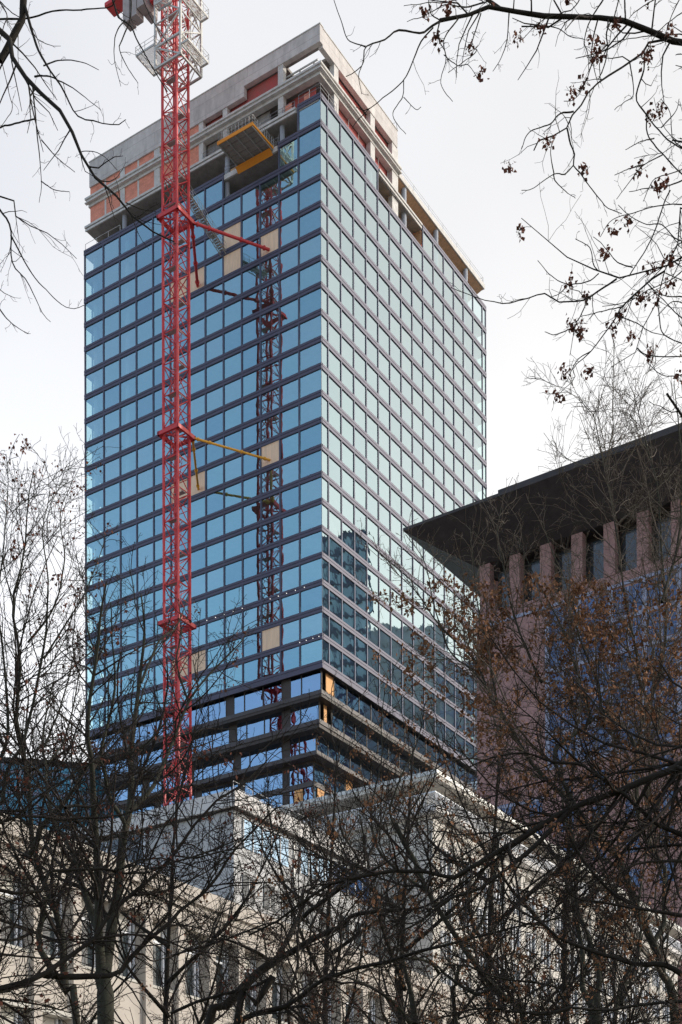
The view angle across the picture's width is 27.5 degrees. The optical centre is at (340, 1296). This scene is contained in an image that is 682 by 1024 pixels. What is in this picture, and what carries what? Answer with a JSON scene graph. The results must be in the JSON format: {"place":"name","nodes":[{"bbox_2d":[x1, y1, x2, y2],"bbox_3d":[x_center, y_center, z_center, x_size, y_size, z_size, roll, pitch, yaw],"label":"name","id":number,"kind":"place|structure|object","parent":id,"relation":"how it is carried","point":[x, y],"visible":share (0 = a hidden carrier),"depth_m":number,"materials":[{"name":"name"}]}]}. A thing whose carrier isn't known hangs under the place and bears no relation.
{"place":"outdoors","nodes":[
{"label":"outdoors","id":0,"kind":"place"},
{"bbox_2d":[0,757,124,830],"bbox_3d":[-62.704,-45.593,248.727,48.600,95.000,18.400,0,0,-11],"label":"teal office slab","id":1,"kind":"structure","parent":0,"point":[65,776],"depth_m":242.49,"materials":[{"name":"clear glass"}]},
{"bbox_2d":[64,781,377,950],"bbox_3d":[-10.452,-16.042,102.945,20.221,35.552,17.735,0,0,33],"label":"pale modern block","id":2,"kind":"structure","parent":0,"point":[183,821],"depth_m":93.03,"materials":[{"name":"grey concrete"}]},
{"bbox_2d":[0,0,681,761],"label":"sky","id":3,"kind":"structure","parent":0,"point":[453,153],"materials":[{"name":"white"}]},
{"bbox_2d":[278,769,681,1023],"bbox_3d":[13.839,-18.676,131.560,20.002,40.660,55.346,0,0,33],"label":"balustraded block","id":4,"kind":"structure","parent":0,"point":[440,789],"depth_m":109.27,"materials":[{"name":"white stone"}]},
{"label":"park lawn","id":5,"kind":"structure","parent":0,"visible":0},
{"bbox_2d":[0,424,183,1023],"bbox_3d":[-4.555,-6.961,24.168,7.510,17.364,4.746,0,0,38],"label":"bare tree","id":6,"kind":"object","parent":5,"relation":"on","point":[18,676],"visible":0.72,"depth_m":24.09,"materials":[{"name":"brown plant"}]},
{"bbox_2d":[0,0,189,333],"bbox_3d":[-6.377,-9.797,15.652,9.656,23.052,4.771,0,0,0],"label":"bare tree","id":7,"kind":"object","parent":5,"relation":"on","point":[11,38],"visible":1,"depth_m":14.97,"materials":[{"name":"brown plant"}]},
{"bbox_2d":[0,533,271,1023],"bbox_3d":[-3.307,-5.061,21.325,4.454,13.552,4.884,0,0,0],"label":"bare tree","id":8,"kind":"object","parent":5,"relation":"on","point":[97,648],"visible":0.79,"depth_m":21.06,"materials":[{"name":"brown plant"}]},
{"bbox_2d":[0,641,328,1023],"bbox_3d":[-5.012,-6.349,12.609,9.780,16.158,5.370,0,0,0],"label":"bare tree","id":9,"kind":"object","parent":5,"relation":"on","point":[49,973],"visible":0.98,"depth_m":12.97,"materials":[{"name":"brown plant"}]},
{"bbox_2d":[75,713,296,1023],"bbox_3d":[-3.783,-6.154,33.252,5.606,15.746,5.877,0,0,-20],"label":"bare tree","id":10,"kind":"object","parent":5,"relation":"on","point":[167,1002],"visible":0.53,"depth_m":33.63,"materials":[{"name":"brown plant"}]},
{"bbox_2d":[171,761,487,1023],"bbox_3d":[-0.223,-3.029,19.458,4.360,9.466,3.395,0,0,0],"label":"bare tree","id":11,"kind":"object","parent":5,"relation":"on","point":[210,1019],"visible":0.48,"depth_m":18.92,"materials":[{"name":"brown plant"}]},
{"bbox_2d":[188,662,475,1023],"bbox_3d":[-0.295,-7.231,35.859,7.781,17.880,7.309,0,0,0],"label":"bare tree","id":12,"kind":"object","parent":5,"relation":"on","point":[345,759],"visible":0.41,"depth_m":35.89,"materials":[{"name":"brown plant"}]},
{"bbox_2d":[156,740,601,1023],"bbox_3d":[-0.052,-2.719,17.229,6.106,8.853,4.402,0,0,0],"label":"bare tree","id":13,"kind":"object","parent":5,"relation":"on","point":[267,982],"visible":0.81,"depth_m":17.01,"materials":[{"name":"brown plant"}]},
{"bbox_2d":[272,640,537,1023],"bbox_3d":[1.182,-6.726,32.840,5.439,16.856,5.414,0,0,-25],"label":"bare tree","id":14,"kind":"object","parent":5,"relation":"on","point":[403,988],"visible":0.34,"depth_m":32.66,"materials":[{"name":"brown plant"}]},
{"bbox_2d":[215,97,681,1023],"bbox_3d":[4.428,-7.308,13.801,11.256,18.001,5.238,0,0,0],"label":"bare tree","id":15,"kind":"object","parent":5,"relation":"on","point":[615,791],"visible":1,"depth_m":13.25,"materials":[{"name":"brown plant"}]},
{"bbox_2d":[312,662,661,1023],"bbox_3d":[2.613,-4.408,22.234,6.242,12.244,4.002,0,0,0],"label":"bare tree","id":16,"kind":"object","parent":5,"relation":"on","point":[508,1001],"visible":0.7,"depth_m":22.06,"materials":[{"name":"brown plant"}]},
{"bbox_2d":[319,619,681,1023],"bbox_3d":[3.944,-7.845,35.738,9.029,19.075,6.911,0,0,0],"label":"bare tree","id":17,"kind":"object","parent":5,"relation":"on","point":[499,890],"visible":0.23,"depth_m":34.86,"materials":[{"name":"brown plant"}]},
{"bbox_2d":[334,0,681,409],"bbox_3d":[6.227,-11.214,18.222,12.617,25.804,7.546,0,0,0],"label":"bare tree","id":18,"kind":"object","parent":5,"relation":"on","point":[641,28],"visible":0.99,"depth_m":15.69,"materials":[{"name":"brown plant"}]},
{"bbox_2d":[346,325,681,1023],"bbox_3d":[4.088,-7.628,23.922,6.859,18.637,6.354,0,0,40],"label":"bare tree","id":19,"kind":"object","parent":5,"relation":"on","point":[574,620],"visible":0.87,"depth_m":23.80,"materials":[{"name":"brown plant"}]},
{"bbox_2d":[388,580,681,1023],"bbox_3d":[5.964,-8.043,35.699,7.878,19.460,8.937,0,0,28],"label":"bare tree","id":20,"kind":"object","parent":5,"relation":"on","point":[534,835],"visible":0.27,"depth_m":35.65,"materials":[{"name":"brown plant"}]},
{"bbox_2d":[482,706,681,1023],"bbox_3d":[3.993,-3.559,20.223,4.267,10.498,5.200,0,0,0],"label":"bare tree","id":21,"kind":"object","parent":5,"relation":"on","point":[596,997],"visible":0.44,"depth_m":20.19,"materials":[{"name":"brown plant"}]},
{"label":"ground","id":22,"kind":"structure","parent":0,"visible":0},
{"bbox_2d":[105,0,269,805],"bbox_3d":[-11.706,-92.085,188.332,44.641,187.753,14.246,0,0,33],"label":"tower crane","id":23,"kind":"object","parent":22,"relation":"on","point":[138,15],"visible":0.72,"depth_m":190.44,"materials":[{"name":"red paint"}]},
{"bbox_2d":[182,185,225,255],"bbox_3d":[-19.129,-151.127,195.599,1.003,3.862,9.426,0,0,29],"label":"gangway","id":24,"kind":"object","parent":23,"relation":"attached to","point":[192,206],"visible":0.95,"depth_m":195.33,"materials":[{"name":"metal"}]},
{"bbox_2d":[0,814,539,1023],"bbox_3d":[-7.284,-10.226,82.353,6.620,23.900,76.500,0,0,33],"label":"cream wing","id":25,"kind":"structure","parent":22,"relation":"on","point":[139,1017],"depth_m":72.93,"materials":[{"name":"beige stone"}]},
{"bbox_2d":[0,874,29,952],"bbox_3d":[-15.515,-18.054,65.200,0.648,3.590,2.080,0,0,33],"label":"window","id":26,"kind":"structure","parent":25,"relation":"in","point":[13,944],"depth_m":65.58,"materials":[{"name":"grey glass"}]},
{"bbox_2d":[42,890,68,964],"bbox_3d":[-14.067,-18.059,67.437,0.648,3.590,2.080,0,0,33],"label":"window","id":27,"kind":"structure","parent":25,"relation":"in","point":[52,914],"depth_m":67.83,"materials":[{"name":"grey glass"}]},
{"bbox_2d":[81,899,95,971],"bbox_3d":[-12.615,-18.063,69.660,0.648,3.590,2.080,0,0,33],"label":"window","id":28,"kind":"structure","parent":25,"relation":"in","point":[87,960],"depth_m":69.88,"materials":[{"name":"grey glass"}]},
{"bbox_2d":[118,913,142,983],"bbox_3d":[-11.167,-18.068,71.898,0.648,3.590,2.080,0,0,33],"label":"window","id":29,"kind":"structure","parent":25,"relation":"in","point":[131,928],"depth_m":72.38,"materials":[{"name":"grey glass"}]},
{"bbox_2d":[153,924,173,993],"bbox_3d":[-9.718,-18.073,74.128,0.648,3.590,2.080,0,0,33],"label":"window","id":30,"kind":"structure","parent":25,"relation":"in","point":[161,965],"depth_m":74.57,"materials":[{"name":"grey glass"}]},
{"bbox_2d":[185,934,198,999],"bbox_3d":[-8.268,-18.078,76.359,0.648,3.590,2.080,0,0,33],"label":"window","id":31,"kind":"structure","parent":25,"relation":"in","point":[194,969],"depth_m":76.92,"materials":[{"name":"grey glass"}]},
{"bbox_2d":[84,22,486,813],"bbox_3d":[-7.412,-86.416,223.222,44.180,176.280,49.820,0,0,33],"label":"office tower","id":32,"kind":"structure","parent":22,"relation":"on","point":[338,330],"depth_m":201.69,"materials":[{"name":"blue glass"}]},
{"bbox_2d":[86,247,101,272],"bbox_3d":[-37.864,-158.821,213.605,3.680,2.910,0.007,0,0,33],"label":"window","id":33,"kind":"structure","parent":32,"relation":"in","point":[93,260],"depth_m":213.52,"materials":[{"name":"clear glass"}]},
{"bbox_2d":[86,271,101,296],"bbox_3d":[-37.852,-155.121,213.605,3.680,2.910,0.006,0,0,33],"label":"window","id":34,"kind":"structure","parent":32,"relation":"in","point":[93,284],"depth_m":213.62,"materials":[{"name":"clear glass"}]},
{"bbox_2d":[86,295,102,320],"bbox_3d":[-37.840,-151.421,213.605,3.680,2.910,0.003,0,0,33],"label":"window","id":35,"kind":"structure","parent":32,"relation":"in","point":[94,308],"depth_m":213.57,"materials":[{"name":"blue glass"}]},
{"bbox_2d":[86,319,102,345],"bbox_3d":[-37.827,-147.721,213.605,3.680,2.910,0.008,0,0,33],"label":"window","id":36,"kind":"structure","parent":32,"relation":"in","point":[94,332],"depth_m":213.57,"materials":[{"name":"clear glass"}]},
{"bbox_2d":[86,343,102,369],"bbox_3d":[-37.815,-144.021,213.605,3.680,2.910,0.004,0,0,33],"label":"window","id":37,"kind":"structure","parent":32,"relation":"in","point":[94,356],"depth_m":213.57,"materials":[{"name":"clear glass"}]},
{"bbox_2d":[86,368,102,393],"bbox_3d":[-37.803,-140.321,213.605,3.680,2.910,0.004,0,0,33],"label":"window","id":38,"kind":"structure","parent":32,"relation":"in","point":[94,380],"depth_m":213.57,"materials":[{"name":"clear glass"}]},
{"bbox_2d":[86,392,102,417],"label":"window","id":39,"kind":"structure","parent":32,"relation":"in","point":[94,404],"depth_m":213.57,"materials":[{"name":"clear glass"}]},
{"bbox_2d":[86,416,102,441],"bbox_3d":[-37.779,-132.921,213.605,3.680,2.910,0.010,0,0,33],"label":"window","id":40,"kind":"structure","parent":32,"relation":"in","point":[94,428],"depth_m":213.62,"materials":[{"name":"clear glass"}]},
{"bbox_2d":[86,441,102,465],"bbox_3d":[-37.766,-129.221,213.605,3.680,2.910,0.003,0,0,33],"label":"window","id":41,"kind":"structure","parent":32,"relation":"in","point":[99,452],"depth_m":213.57,"materials":[{"name":"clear glass"}]},
{"bbox_2d":[86,465,102,489],"bbox_3d":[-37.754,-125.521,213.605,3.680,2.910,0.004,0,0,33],"label":"window","id":42,"kind":"structure","parent":32,"relation":"in","point":[96,480],"depth_m":213.62,"materials":[{"name":"blue glass"}]},
{"bbox_2d":[86,489,102,513],"bbox_3d":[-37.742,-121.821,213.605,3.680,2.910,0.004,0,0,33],"label":"window","id":43,"kind":"structure","parent":32,"relation":"in","point":[95,499],"depth_m":213.62,"materials":[{"name":"blue glass"}]},
{"bbox_2d":[86,513,102,537],"bbox_3d":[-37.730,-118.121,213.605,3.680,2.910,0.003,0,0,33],"label":"window","id":44,"kind":"structure","parent":32,"relation":"in","point":[98,524],"depth_m":213.52,"materials":[{"name":"blue glass"}]},
{"bbox_2d":[87,538,102,561],"bbox_3d":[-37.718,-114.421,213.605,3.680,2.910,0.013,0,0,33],"label":"window","id":45,"kind":"structure","parent":32,"relation":"in","point":[91,547],"depth_m":213.62,"materials":[{"name":"blue glass"}]},
{"bbox_2d":[91,670,319,753],"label":"lower window","id":46,"kind":"structure","parent":32,"relation":"in","point":[310,681],"depth_m":198.15,"materials":[{"name":"blue glass"}]},
{"bbox_2d":[101,701,317,777],"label":"lower window","id":47,"kind":"structure","parent":32,"relation":"in","point":[256,726],"depth_m":198.97,"materials":[{"name":"blue glass"}]},
{"bbox_2d":[116,733,315,801],"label":"lower window","id":48,"kind":"structure","parent":32,"relation":"in","point":[304,741],"depth_m":200.93,"materials":[{"name":"blue glass"}]},
{"bbox_2d":[132,763,312,813],"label":"lower window","id":49,"kind":"structure","parent":32,"relation":"in","point":[304,772],"depth_m":201.07,"materials":[{"name":"blue glass"}]},
{"bbox_2d":[224,196,239,223],"bbox_3d":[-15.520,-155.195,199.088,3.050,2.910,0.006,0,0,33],"label":"window","id":50,"kind":"structure","parent":32,"relation":"in","point":[232,208],"depth_m":199.12,"materials":[{"name":"blue glass"}]},
{"bbox_2d":[224,274,240,300],"bbox_3d":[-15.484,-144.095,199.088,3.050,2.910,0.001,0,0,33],"label":"window","id":51,"kind":"structure","parent":32,"relation":"in","point":[232,287],"depth_m":199.12,"materials":[{"name":"blue glass"}]},
{"bbox_2d":[224,300,240,326],"bbox_3d":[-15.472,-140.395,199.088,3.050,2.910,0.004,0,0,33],"label":"window","id":52,"kind":"structure","parent":32,"relation":"in","point":[232,313],"depth_m":199.12,"materials":[{"name":"blue glass"}]},
{"bbox_2d":[224,326,240,352],"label":"window","id":53,"kind":"structure","parent":32,"relation":"in","point":[232,339],"depth_m":199.12,"materials":[{"name":"blue glass"}]},
{"bbox_2d":[217,114,275,173],"bbox_3d":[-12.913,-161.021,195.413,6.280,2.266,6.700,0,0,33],"label":"loading platform","id":54,"kind":"structure","parent":32,"relation":"attached to","point":[247,146],"depth_m":194.57,"materials":[{"name":"metal"}]},
{"bbox_2d":[242,186,258,213],"bbox_3d":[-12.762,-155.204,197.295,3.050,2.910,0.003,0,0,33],"label":"window","id":55,"kind":"structure","parent":32,"relation":"in","point":[250,200],"depth_m":197.33,"materials":[{"name":"blue glass"}]},
{"bbox_2d":[242,212,258,238],"bbox_3d":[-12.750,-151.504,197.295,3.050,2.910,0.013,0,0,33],"label":"window","id":56,"kind":"structure","parent":32,"relation":"in","point":[250,226],"depth_m":197.33,"materials":[{"name":"blue glass"}]},
{"bbox_2d":[242,239,258,265],"bbox_3d":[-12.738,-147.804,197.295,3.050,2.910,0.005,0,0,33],"label":"window","id":57,"kind":"structure","parent":32,"relation":"in","point":[250,253],"depth_m":197.43,"materials":[{"name":"blue glass"}]},
{"bbox_2d":[242,265,258,292],"bbox_3d":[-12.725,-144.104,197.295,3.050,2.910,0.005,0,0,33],"label":"window","id":58,"kind":"structure","parent":32,"relation":"in","point":[250,278],"depth_m":197.33,"materials":[{"name":"blue glass"}]},
{"bbox_2d":[243,291,258,317],"bbox_3d":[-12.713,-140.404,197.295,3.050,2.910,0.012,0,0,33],"label":"window","id":59,"kind":"structure","parent":32,"relation":"in","point":[250,303],"depth_m":197.33,"materials":[{"name":"blue glass"}]},
{"bbox_2d":[243,317,259,343],"bbox_3d":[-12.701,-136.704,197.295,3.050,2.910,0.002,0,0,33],"label":"window","id":60,"kind":"structure","parent":32,"relation":"in","point":[250,329],"depth_m":197.28,"materials":[{"name":"blue glass"}]},
{"bbox_2d":[243,343,259,369],"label":"window","id":61,"kind":"structure","parent":32,"relation":"in","point":[251,356],"depth_m":197.28,"materials":[{"name":"blue glass"}]},
{"bbox_2d":[243,369,259,395],"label":"window","id":62,"kind":"structure","parent":32,"relation":"in","point":[251,382],"depth_m":197.28,"materials":[{"name":"blue glass"}]},
{"bbox_2d":[243,396,259,422],"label":"window","id":63,"kind":"structure","parent":32,"relation":"in","point":[251,408],"depth_m":197.28,"materials":[{"name":"blue glass"}]},
{"bbox_2d":[243,422,259,448],"bbox_3d":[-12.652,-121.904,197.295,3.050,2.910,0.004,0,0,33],"label":"window","id":64,"kind":"structure","parent":32,"relation":"in","point":[251,434],"depth_m":197.33,"materials":[{"name":"blue glass"}]},
{"bbox_2d":[243,475,259,500],"bbox_3d":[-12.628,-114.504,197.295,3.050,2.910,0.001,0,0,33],"label":"window","id":65,"kind":"structure","parent":32,"relation":"in","point":[251,487],"depth_m":197.33,"materials":[{"name":"blue glass"}]},
{"bbox_2d":[243,501,259,526],"bbox_3d":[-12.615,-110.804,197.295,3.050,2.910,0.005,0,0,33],"label":"window","id":66,"kind":"structure","parent":32,"relation":"in","point":[251,513],"depth_m":197.33,"materials":[{"name":"blue glass"}]},
{"bbox_2d":[243,580,259,604],"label":"window","id":67,"kind":"structure","parent":32,"relation":"in","point":[252,589],"depth_m":197.38,"materials":[{"name":"blue glass"}]},
{"bbox_2d":[244,606,259,630],"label":"window","id":68,"kind":"structure","parent":32,"relation":"in","point":[253,613],"depth_m":197.28,"materials":[{"name":"blue glass"}]},
{"bbox_2d":[261,176,277,203],"bbox_3d":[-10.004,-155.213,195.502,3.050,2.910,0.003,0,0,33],"label":"window","id":69,"kind":"structure","parent":32,"relation":"in","point":[269,189],"depth_m":195.51,"materials":[{"name":"blue glass"}]},
{"bbox_2d":[261,202,277,229],"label":"window","id":70,"kind":"structure","parent":32,"relation":"in","point":[269,216],"depth_m":195.51,"materials":[{"name":"blue glass"}]},
{"bbox_2d":[261,255,277,282],"bbox_3d":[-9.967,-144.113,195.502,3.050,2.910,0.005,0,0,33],"label":"window","id":71,"kind":"structure","parent":32,"relation":"in","point":[269,268],"depth_m":195.55,"materials":[{"name":"blue glass"}]},
{"bbox_2d":[261,282,277,308],"bbox_3d":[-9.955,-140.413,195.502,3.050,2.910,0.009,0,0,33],"label":"window","id":72,"kind":"structure","parent":32,"relation":"in","point":[269,295],"depth_m":195.55,"materials":[{"name":"blue glass"}]},
{"bbox_2d":[261,308,278,335],"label":"window","id":73,"kind":"structure","parent":32,"relation":"in","point":[269,321],"depth_m":195.55,"materials":[{"name":"blue glass"}]},
{"bbox_2d":[261,334,278,361],"bbox_3d":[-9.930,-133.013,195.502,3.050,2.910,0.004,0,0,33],"label":"window","id":74,"kind":"structure","parent":32,"relation":"in","point":[269,347],"depth_m":195.46,"materials":[{"name":"blue glass"}]},
{"bbox_2d":[261,361,278,387],"bbox_3d":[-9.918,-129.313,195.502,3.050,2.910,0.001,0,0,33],"label":"window","id":75,"kind":"structure","parent":32,"relation":"in","point":[270,373],"depth_m":195.51,"materials":[{"name":"blue glass"}]},
{"bbox_2d":[262,387,278,413],"bbox_3d":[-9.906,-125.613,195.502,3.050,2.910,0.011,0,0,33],"label":"window","id":76,"kind":"structure","parent":32,"relation":"in","point":[270,400],"depth_m":195.51,"materials":[{"name":"blue glass"}]},
{"bbox_2d":[262,414,278,440],"bbox_3d":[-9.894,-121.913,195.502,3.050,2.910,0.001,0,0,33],"label":"window","id":77,"kind":"structure","parent":32,"relation":"in","point":[270,426],"depth_m":195.51,"materials":[{"name":"blue glass"}]},
{"bbox_2d":[262,467,278,492],"bbox_3d":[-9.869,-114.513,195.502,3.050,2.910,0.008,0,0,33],"label":"window","id":78,"kind":"structure","parent":32,"relation":"in","point":[270,479],"depth_m":195.51,"materials":[{"name":"blue glass"}]},
{"bbox_2d":[262,493,278,519],"bbox_3d":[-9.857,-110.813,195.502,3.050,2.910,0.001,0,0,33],"label":"window","id":79,"kind":"structure","parent":32,"relation":"in","point":[270,505],"depth_m":195.51,"materials":[{"name":"blue glass"}]},
{"bbox_2d":[259,786,312,807],"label":"lower window","id":80,"kind":"structure","parent":32,"relation":"in","point":[307,794],"depth_m":199.07,"materials":[{"name":"blue glass"}]},
{"bbox_2d":[280,139,296,166],"bbox_3d":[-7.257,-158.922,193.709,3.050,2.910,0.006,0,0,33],"label":"window","id":81,"kind":"structure","parent":32,"relation":"in","point":[288,152],"depth_m":193.75,"materials":[{"name":"blue glass"}]},
{"bbox_2d":[280,165,296,193],"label":"window","id":82,"kind":"structure","parent":32,"relation":"in","point":[288,179],"depth_m":193.75,"materials":[{"name":"blue glass"}]},
{"bbox_2d":[280,192,297,220],"bbox_3d":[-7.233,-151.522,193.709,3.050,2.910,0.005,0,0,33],"label":"window","id":83,"kind":"structure","parent":32,"relation":"in","point":[289,205],"depth_m":193.75,"materials":[{"name":"blue glass"}]},
{"bbox_2d":[280,218,297,246],"bbox_3d":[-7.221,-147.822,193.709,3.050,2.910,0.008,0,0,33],"label":"window","id":84,"kind":"structure","parent":32,"relation":"in","point":[288,232],"depth_m":193.65,"materials":[{"name":"blue glass"}]},
{"bbox_2d":[280,245,297,273],"bbox_3d":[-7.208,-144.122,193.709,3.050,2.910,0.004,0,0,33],"label":"window","id":85,"kind":"structure","parent":32,"relation":"in","point":[289,258],"depth_m":193.70,"materials":[{"name":"blue glass"}]},
{"bbox_2d":[280,272,297,299],"bbox_3d":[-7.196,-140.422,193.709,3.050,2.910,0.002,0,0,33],"label":"window","id":86,"kind":"structure","parent":32,"relation":"in","point":[288,285],"depth_m":193.70,"materials":[{"name":"blue glass"}]},
{"bbox_2d":[280,299,297,326],"bbox_3d":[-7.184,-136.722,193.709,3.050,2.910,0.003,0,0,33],"label":"window","id":87,"kind":"structure","parent":32,"relation":"in","point":[288,312],"depth_m":193.80,"materials":[{"name":"blue glass"}]},
{"bbox_2d":[280,326,297,352],"bbox_3d":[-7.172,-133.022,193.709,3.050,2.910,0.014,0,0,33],"label":"window","id":88,"kind":"structure","parent":32,"relation":"in","point":[289,338],"depth_m":193.70,"materials":[{"name":"blue glass"}]},
{"bbox_2d":[280,352,297,379],"bbox_3d":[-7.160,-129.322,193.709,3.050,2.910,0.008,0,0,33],"label":"window","id":89,"kind":"structure","parent":32,"relation":"in","point":[289,365],"depth_m":193.70,"materials":[{"name":"blue glass"}]},
{"bbox_2d":[281,379,297,405],"bbox_3d":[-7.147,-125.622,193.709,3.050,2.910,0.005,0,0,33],"label":"window","id":90,"kind":"structure","parent":32,"relation":"in","point":[289,391],"depth_m":193.70,"materials":[{"name":"blue glass"}]},
{"bbox_2d":[281,406,297,432],"bbox_3d":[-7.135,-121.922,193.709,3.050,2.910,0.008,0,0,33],"label":"window","id":91,"kind":"structure","parent":32,"relation":"in","point":[289,418],"depth_m":193.70,"materials":[{"name":"blue glass"}]},
{"bbox_2d":[281,433,297,458],"bbox_3d":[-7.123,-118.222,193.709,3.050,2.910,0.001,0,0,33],"label":"window","id":92,"kind":"structure","parent":32,"relation":"in","point":[289,445],"depth_m":193.75,"materials":[{"name":"blue glass"}]},
{"bbox_2d":[281,459,297,485],"bbox_3d":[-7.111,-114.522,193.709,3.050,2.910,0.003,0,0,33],"label":"window","id":93,"kind":"structure","parent":32,"relation":"in","point":[289,471],"depth_m":193.75,"materials":[{"name":"blue glass"}]},
{"bbox_2d":[281,539,298,565],"bbox_3d":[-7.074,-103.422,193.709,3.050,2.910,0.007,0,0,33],"label":"window","id":94,"kind":"structure","parent":32,"relation":"in","point":[289,551],"depth_m":193.70,"materials":[{"name":"blue glass"}]},
{"bbox_2d":[281,566,298,591],"bbox_3d":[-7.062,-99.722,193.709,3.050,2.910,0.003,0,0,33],"label":"window","id":95,"kind":"structure","parent":32,"relation":"in","point":[290,577],"depth_m":193.70,"materials":[{"name":"blue glass"}]},
{"bbox_2d":[281,619,298,644],"bbox_3d":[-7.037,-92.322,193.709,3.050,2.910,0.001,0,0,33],"label":"window","id":96,"kind":"structure","parent":32,"relation":"in","point":[289,630],"depth_m":193.80,"materials":[{"name":"blue glass"}]},
{"bbox_2d":[299,99,319,129],"bbox_3d":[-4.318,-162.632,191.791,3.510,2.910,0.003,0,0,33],"label":"window","id":97,"kind":"structure","parent":32,"relation":"in","point":[310,114],"depth_m":191.82,"materials":[{"name":"blue glass"}]},
{"bbox_2d":[299,126,319,156],"bbox_3d":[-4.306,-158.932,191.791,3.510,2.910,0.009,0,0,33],"label":"window","id":98,"kind":"structure","parent":32,"relation":"in","point":[309,141],"depth_m":191.82,"materials":[{"name":"blue glass"}]},
{"bbox_2d":[299,153,319,183],"bbox_3d":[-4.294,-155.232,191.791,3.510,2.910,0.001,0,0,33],"label":"window","id":99,"kind":"structure","parent":32,"relation":"in","point":[309,168],"depth_m":191.82,"materials":[{"name":"blue glass"}]},
{"bbox_2d":[299,180,320,210],"bbox_3d":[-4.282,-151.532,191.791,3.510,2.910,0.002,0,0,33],"label":"window","id":100,"kind":"structure","parent":32,"relation":"in","point":[310,194],"depth_m":191.82,"materials":[{"name":"blue glass"}]},
{"bbox_2d":[299,207,320,236],"bbox_3d":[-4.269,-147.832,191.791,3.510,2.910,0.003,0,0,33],"label":"window","id":101,"kind":"structure","parent":32,"relation":"in","point":[310,221],"depth_m":191.73,"materials":[{"name":"blue glass"}]},
{"bbox_2d":[300,234,320,263],"bbox_3d":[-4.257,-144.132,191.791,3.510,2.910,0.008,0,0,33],"label":"window","id":102,"kind":"structure","parent":32,"relation":"in","point":[310,248],"depth_m":191.77,"materials":[{"name":"blue glass"}]},
{"bbox_2d":[300,261,320,290],"bbox_3d":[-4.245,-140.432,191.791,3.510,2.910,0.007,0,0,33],"label":"window","id":103,"kind":"structure","parent":32,"relation":"in","point":[310,275],"depth_m":191.77,"materials":[{"name":"blue glass"}]},
{"bbox_2d":[300,288,320,316],"bbox_3d":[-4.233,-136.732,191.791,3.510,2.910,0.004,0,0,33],"label":"window","id":104,"kind":"structure","parent":32,"relation":"in","point":[310,302],"depth_m":191.77,"materials":[{"name":"blue glass"}]},
{"bbox_2d":[300,315,320,343],"bbox_3d":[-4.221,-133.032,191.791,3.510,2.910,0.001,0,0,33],"label":"window","id":105,"kind":"structure","parent":32,"relation":"in","point":[310,329],"depth_m":191.77,"materials":[{"name":"blue glass"}]},
{"bbox_2d":[300,342,320,370],"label":"window","id":106,"kind":"structure","parent":32,"relation":"in","point":[310,356],"depth_m":191.77,"materials":[{"name":"blue glass"}]},
{"bbox_2d":[300,369,320,397],"bbox_3d":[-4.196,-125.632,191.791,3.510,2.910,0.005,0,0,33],"label":"window","id":107,"kind":"structure","parent":32,"relation":"in","point":[310,383],"depth_m":191.77,"materials":[{"name":"blue glass"}]},
{"bbox_2d":[300,396,320,424],"bbox_3d":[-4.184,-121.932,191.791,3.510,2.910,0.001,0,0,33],"label":"window","id":108,"kind":"structure","parent":32,"relation":"in","point":[310,410],"depth_m":191.82,"materials":[{"name":"blue glass"}]},
{"bbox_2d":[300,477,320,504],"bbox_3d":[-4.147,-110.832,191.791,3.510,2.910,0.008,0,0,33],"label":"window","id":109,"kind":"structure","parent":32,"relation":"in","point":[311,490],"depth_m":191.82,"materials":[{"name":"blue glass"}]},
{"bbox_2d":[300,504,321,531],"bbox_3d":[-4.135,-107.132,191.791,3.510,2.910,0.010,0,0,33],"label":"window","id":110,"kind":"structure","parent":32,"relation":"in","point":[311,517],"depth_m":191.77,"materials":[{"name":"blue glass"}]},
{"bbox_2d":[315,763,355,792],"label":"lower window","id":111,"kind":"structure","parent":32,"relation":"in","point":[316,770],"depth_m":199.56,"materials":[{"name":"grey glass"}]},
{"bbox_2d":[317,734,392,782],"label":"lower window","id":112,"kind":"structure","parent":32,"relation":"in","point":[322,744],"depth_m":201.91,"materials":[{"name":"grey glass"}]},
{"bbox_2d":[332,709,426,774],"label":"lower window","id":113,"kind":"structure","parent":32,"relation":"in","point":[338,722],"depth_m":203.94,"materials":[{"name":"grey glass"}]},
{"bbox_2d":[335,679,476,789],"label":"lower window","id":114,"kind":"structure","parent":32,"relation":"in","point":[341,689],"depth_m":206.70,"materials":[{"name":"grey glass"}]},
{"bbox_2d":[403,423,681,1023],"bbox_3d":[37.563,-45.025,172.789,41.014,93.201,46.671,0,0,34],"label":"eaved high rise","id":115,"kind":"structure","parent":22,"relation":"on","point":[548,486],"depth_m":158.76,"materials":[{"name":"brown stone"}]},
{"bbox_2d":[590,540,603,580],"bbox_3d":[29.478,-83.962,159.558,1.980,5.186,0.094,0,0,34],"label":"loggia window","id":116,"kind":"structure","parent":115,"relation":"in","point":[592,569],"depth_m":159.57,"materials":[{"name":"grey glass"}]},
{"bbox_2d":[614,583,641,616],"bbox_3d":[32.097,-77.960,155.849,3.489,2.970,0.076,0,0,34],"label":"window","id":117,"kind":"structure","parent":115,"relation":"in","point":[634,593],"depth_m":155.68,"materials":[{"name":"blue glass"}]},
{"bbox_2d":[623,528,636,571],"bbox_3d":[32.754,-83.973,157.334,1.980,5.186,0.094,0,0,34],"label":"loggia window","id":118,"kind":"structure","parent":115,"relation":"in","point":[629,534],"depth_m":157.32,"materials":[{"name":"grey glass"}]},
{"bbox_2d":[647,607,676,639],"bbox_3d":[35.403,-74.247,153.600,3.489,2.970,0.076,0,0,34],"label":"window","id":119,"kind":"structure","parent":115,"relation":"in","point":[674,622],"depth_m":153.57,"materials":[{"name":"blue glass"}]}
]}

